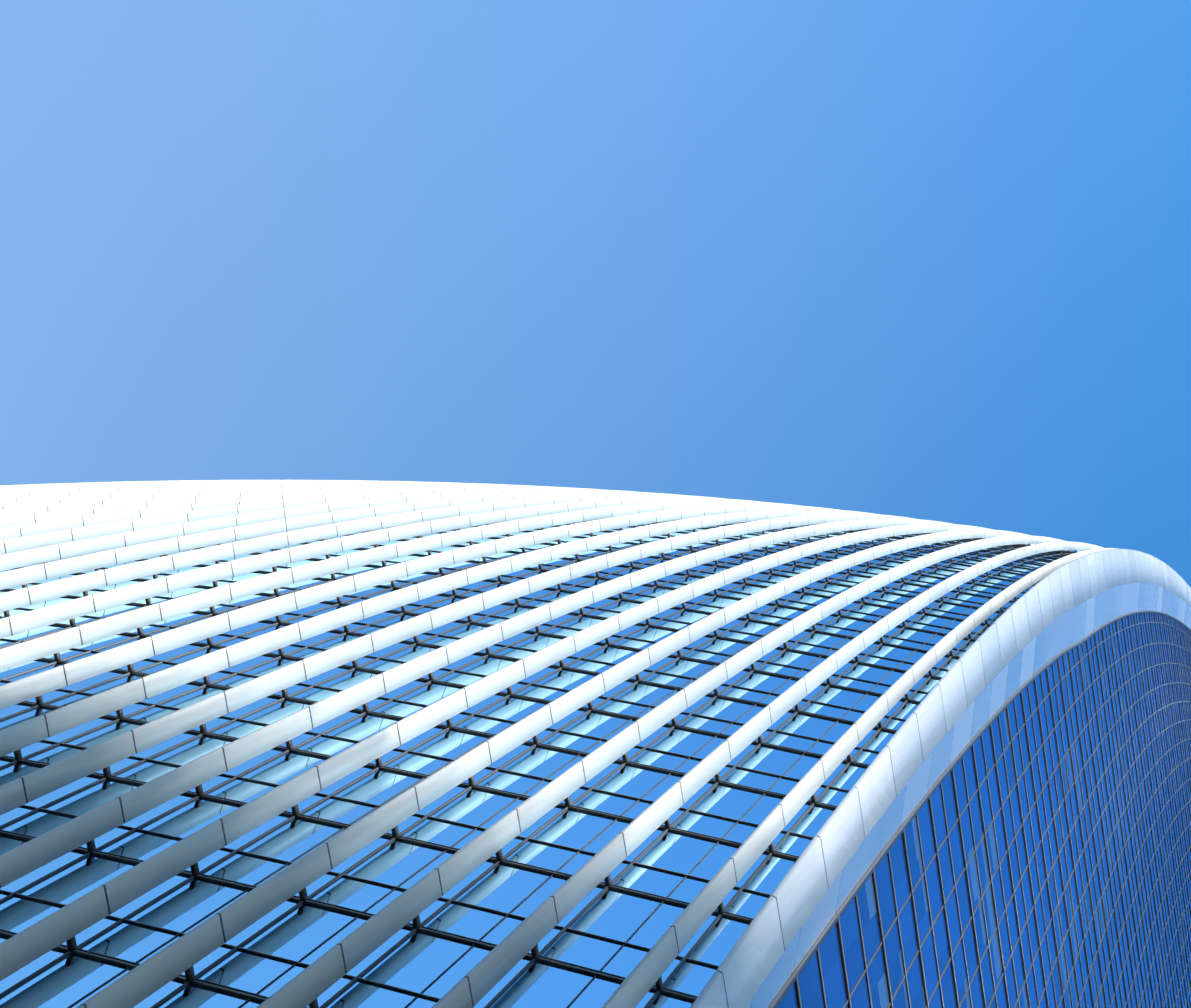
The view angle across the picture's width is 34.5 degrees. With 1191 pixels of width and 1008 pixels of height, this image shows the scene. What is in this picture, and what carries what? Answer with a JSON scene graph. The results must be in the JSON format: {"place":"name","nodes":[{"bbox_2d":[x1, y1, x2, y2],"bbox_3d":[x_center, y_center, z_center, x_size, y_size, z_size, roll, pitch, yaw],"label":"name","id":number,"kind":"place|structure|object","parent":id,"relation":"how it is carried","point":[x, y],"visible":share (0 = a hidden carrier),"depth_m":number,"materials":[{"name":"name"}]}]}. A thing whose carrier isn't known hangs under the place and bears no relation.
{"place":"outdoors","nodes":[
{"label":"outdoors","id":0,"kind":"place"},
{"bbox_2d":[0,0,1190,587],"label":"sky","id":1,"kind":"structure","parent":0,"point":[916,259],"materials":[{"name":"blue"}]},
{"bbox_2d":[690,549,1190,1007],"bbox_3d":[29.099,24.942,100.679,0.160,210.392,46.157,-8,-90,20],"label":"edge trim","id":2,"kind":"structure","parent":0,"point":[770,932],"depth_m":50.61,"materials":[{"name":"white metal"}]},
{"bbox_2d":[777,613,1190,1007],"bbox_3d":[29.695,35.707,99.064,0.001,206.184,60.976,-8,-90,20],"label":"glass curtain wall","id":3,"kind":"structure","parent":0,"point":[810,987],"depth_m":74.06,"materials":[{"name":"blue glass"}]},
{"bbox_3d":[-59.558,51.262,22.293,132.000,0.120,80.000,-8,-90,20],"label":"pavement","id":4,"kind":"structure","parent":0,"visible":0},
{"bbox_2d":[768,610,1190,1007],"bbox_3d":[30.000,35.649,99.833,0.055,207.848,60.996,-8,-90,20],"label":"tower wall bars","id":5,"kind":"object","parent":4,"relation":"on","point":[796,973],"visible":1,"depth_m":82.25,"materials":[{"name":"metal"}]},
{"label":"ground","id":6,"kind":"structure","parent":0,"visible":0},
{"bbox_2d":[0,519,1069,1007],"bbox_3d":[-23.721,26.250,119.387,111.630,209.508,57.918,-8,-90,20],"label":"glass panels","id":7,"kind":"object","parent":6,"relation":"on","point":[416,961],"visible":0.27,"depth_m":42.73,"materials":[{"name":"blue glass"}]},
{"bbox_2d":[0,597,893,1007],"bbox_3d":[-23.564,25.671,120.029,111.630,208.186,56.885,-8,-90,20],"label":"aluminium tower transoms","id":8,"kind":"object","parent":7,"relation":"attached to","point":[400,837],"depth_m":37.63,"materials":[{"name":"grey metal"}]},
{"bbox_2d":[0,519,1074,1007],"bbox_3d":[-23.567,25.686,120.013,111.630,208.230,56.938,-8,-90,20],"label":"window frames","id":9,"kind":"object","parent":7,"relation":"attached to","point":[414,841],"visible":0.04,"depth_m":48.66,"materials":[{"name":"grey metal"}]},
{"bbox_2d":[4,520,1083,1007],"bbox_3d":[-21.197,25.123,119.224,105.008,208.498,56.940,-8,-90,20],"label":"fin brackets","id":10,"kind":"object","parent":7,"relation":"attached to","point":[72,944],"visible":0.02,"depth_m":51.92,"materials":[{"name":"black metal"}]},
{"bbox_2d":[745,583,1190,1007],"bbox_3d":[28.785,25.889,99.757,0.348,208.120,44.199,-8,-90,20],"label":"tower corner reveal","id":11,"kind":"object","parent":7,"relation":"attached to","point":[1063,632],"visible":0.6,"depth_m":60.69,"materials":[{"name":"white metal"}]},
{"bbox_2d":[0,518,1073,1007],"bbox_3d":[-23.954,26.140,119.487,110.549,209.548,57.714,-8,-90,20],"label":"window mullions","id":12,"kind":"object","parent":6,"relation":"on","point":[426,920],"visible":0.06,"depth_m":44.55,"materials":[{"name":"grey metal"}]},
{"bbox_2d":[0,480,1117,1007],"bbox_3d":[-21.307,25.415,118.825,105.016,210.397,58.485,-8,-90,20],"label":"facade fins","id":13,"kind":"object","parent":6,"relation":"on","point":[120,522],"visible":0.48,"depth_m":55.26,"materials":[{"name":"white metal"}]}
]}

